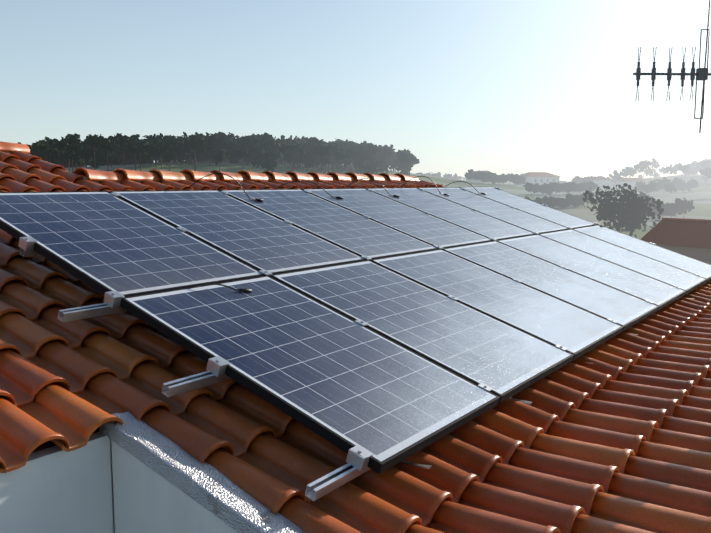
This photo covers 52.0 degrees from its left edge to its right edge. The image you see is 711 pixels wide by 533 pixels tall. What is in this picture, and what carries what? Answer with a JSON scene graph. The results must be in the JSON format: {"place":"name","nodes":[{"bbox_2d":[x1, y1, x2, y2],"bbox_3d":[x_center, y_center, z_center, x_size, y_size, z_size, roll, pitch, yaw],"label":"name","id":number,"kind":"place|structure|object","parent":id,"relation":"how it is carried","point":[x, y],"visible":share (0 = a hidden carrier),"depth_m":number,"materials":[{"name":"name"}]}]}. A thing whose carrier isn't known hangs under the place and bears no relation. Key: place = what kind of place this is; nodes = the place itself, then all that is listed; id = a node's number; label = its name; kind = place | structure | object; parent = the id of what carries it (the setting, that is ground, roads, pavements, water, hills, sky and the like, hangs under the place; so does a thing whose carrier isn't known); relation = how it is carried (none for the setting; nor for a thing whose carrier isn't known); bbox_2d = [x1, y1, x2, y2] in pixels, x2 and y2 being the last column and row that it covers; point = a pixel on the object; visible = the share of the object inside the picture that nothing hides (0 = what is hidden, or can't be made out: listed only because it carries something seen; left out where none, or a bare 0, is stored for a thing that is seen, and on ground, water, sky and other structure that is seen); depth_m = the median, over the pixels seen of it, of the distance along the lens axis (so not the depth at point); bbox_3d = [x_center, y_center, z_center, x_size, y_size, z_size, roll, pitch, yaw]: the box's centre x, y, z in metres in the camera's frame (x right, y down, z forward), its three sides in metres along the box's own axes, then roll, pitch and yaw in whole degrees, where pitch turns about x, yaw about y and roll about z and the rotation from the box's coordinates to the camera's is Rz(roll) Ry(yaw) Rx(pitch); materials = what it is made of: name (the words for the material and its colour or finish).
{"place":"outdoors","nodes":[
{"label":"outdoors","id":0,"kind":"place"},
{"bbox_2d":[0,0,710,181],"label":"sky","id":1,"kind":"structure","parent":0,"point":[499,87],"materials":[{"name":"blue"}]},
{"bbox_2d":[65,159,710,238],"bbox_3d":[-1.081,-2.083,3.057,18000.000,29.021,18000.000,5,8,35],"label":"ground","id":2,"kind":"structure","parent":0,"point":[700,195],"depth_m":414.62,"materials":[{"name":"green plant"}]},
{"bbox_2d":[110,439,114,532],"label":"house walls","id":3,"kind":"structure","parent":2,"relation":"on","point":[112,485],"depth_m":3.55,"materials":[{"name":"white paint"}]},
{"bbox_2d":[32,426,99,452],"bbox_3d":[0.271,0.063,4.344,8.798,1.611,11.650,5,8,35],"label":"roof sheathing","id":4,"kind":"object","parent":3,"relation":"on","point":[47,444],"visible":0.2,"depth_m":2.57,"materials":[{"name":"brown"}]},
{"bbox_2d":[0,150,710,532],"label":"roof tiles","id":5,"kind":"object","parent":4,"relation":"on","point":[614,436],"visible":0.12,"depth_m":3.02,"materials":[{"name":"ceramic"}]},
{"bbox_2d":[18,245,693,500],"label":"mounting rails","id":6,"kind":"object","parent":5,"relation":"on","point":[328,483],"visible":0.12,"depth_m":2.85,"materials":[{"name":"silver metal"}]},
{"bbox_2d":[0,187,710,473],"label":"solar panel frames","id":7,"kind":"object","parent":6,"relation":"on","point":[312,424],"visible":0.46,"depth_m":3.71,"materials":[{"name":"silver metal"}]},
{"bbox_2d":[0,187,710,460],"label":"solar panels","id":8,"kind":"object","parent":7,"relation":"in","point":[380,398],"visible":0.9,"depth_m":4.30,"materials":[{"name":"blue glass"}]},
{"bbox_2d":[188,173,603,291],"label":"cables","id":9,"kind":"object","parent":7,"relation":"attached to","point":[245,290],"visible":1,"depth_m":5.73,"materials":[{"name":"black rubber"}]},
{"bbox_2d":[19,187,701,470],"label":"panel clamps","id":10,"kind":"object","parent":6,"relation":"attached to","point":[358,456],"visible":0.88,"depth_m":3.31,"materials":[{"name":"silver metal"}]},
{"bbox_2d":[633,0,710,132],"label":"tv antenna","id":11,"kind":"object","parent":5,"relation":"on","point":[701,74],"visible":1,"depth_m":3.47,"materials":[{"name":"grey metal"}]},
{"bbox_2d":[0,431,237,532],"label":"terrace walls","id":12,"kind":"structure","parent":3,"relation":"on","point":[55,489],"depth_m":2.56,"materials":[{"name":"white paint"}]},
{"bbox_2d":[99,411,305,532],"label":"flashing tape","id":13,"kind":"object","parent":12,"relation":"on","point":[218,494],"visible":0.92,"depth_m":2.47,"materials":[{"name":"metal"}]},
{"bbox_2d":[18,132,710,188],"bbox_3d":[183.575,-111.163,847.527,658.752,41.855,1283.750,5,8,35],"label":"trees","id":14,"kind":"object","parent":2,"relation":"on","point":[95,151],"visible":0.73,"depth_m":428.60,"materials":[{"name":"green plant"}]},
{"bbox_2d":[516,177,565,185],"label":"house walls","id":15,"kind":"structure","parent":2,"relation":"on","point":[538,180],"depth_m":580.25,"materials":[{"name":"white paint"}]},
{"bbox_2d":[520,172,559,176],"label":"house roof","id":16,"kind":"structure","parent":15,"relation":"on","point":[537,174],"depth_m":582.22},
{"bbox_2d":[466,178,664,189],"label":"buildings","id":17,"kind":"structure","parent":2,"relation":"on","point":[600,183],"depth_m":560.34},
{"bbox_2d":[473,171,662,181],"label":"distant roofs","id":18,"kind":"structure","parent":17,"relation":"on","point":[624,179],"depth_m":536.27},
{"bbox_2d":[464,169,698,237],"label":"field trees","id":19,"kind":"object","parent":2,"relation":"on","point":[634,211],"visible":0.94,"depth_m":229.97,"materials":[{"name":"green plant"}]},
{"bbox_2d":[656,244,710,264],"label":"neighbour walls","id":20,"kind":"structure","parent":0,"point":[702,254],"depth_m":48.89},
{"bbox_2d":[640,218,710,248],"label":"neighbour roof","id":21,"kind":"structure","parent":20,"relation":"on","point":[681,232],"depth_m":50.79,"materials":[{"name":"brown tile"}]},
{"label":"roof slope","id":22,"kind":"object","parent":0,"visible":0},
{"bbox_2d":[2,151,419,183],"bbox_3d":[-2.897,-0.899,6.500,1.184,0.342,11.650,5,8,35],"label":"ridge mortar","id":23,"kind":"object","parent":22,"relation":"on","point":[137,181],"visible":0.16,"depth_m":6.73,"materials":[{"name":"beige"}]},
{"bbox_2d":[0,141,29,152],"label":"ridge tiles","id":24,"kind":"object","parent":23,"relation":"on","point":[9,147],"visible":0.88,"depth_m":6.79,"materials":[{"name":"ceramic"}]},
{"bbox_2d":[73,168,419,181],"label":"ridge tiles","id":25,"kind":"object","parent":23,"relation":"on","point":[122,174],"visible":0.92,"depth_m":7.65,"materials":[{"name":"ceramic"}]}
]}

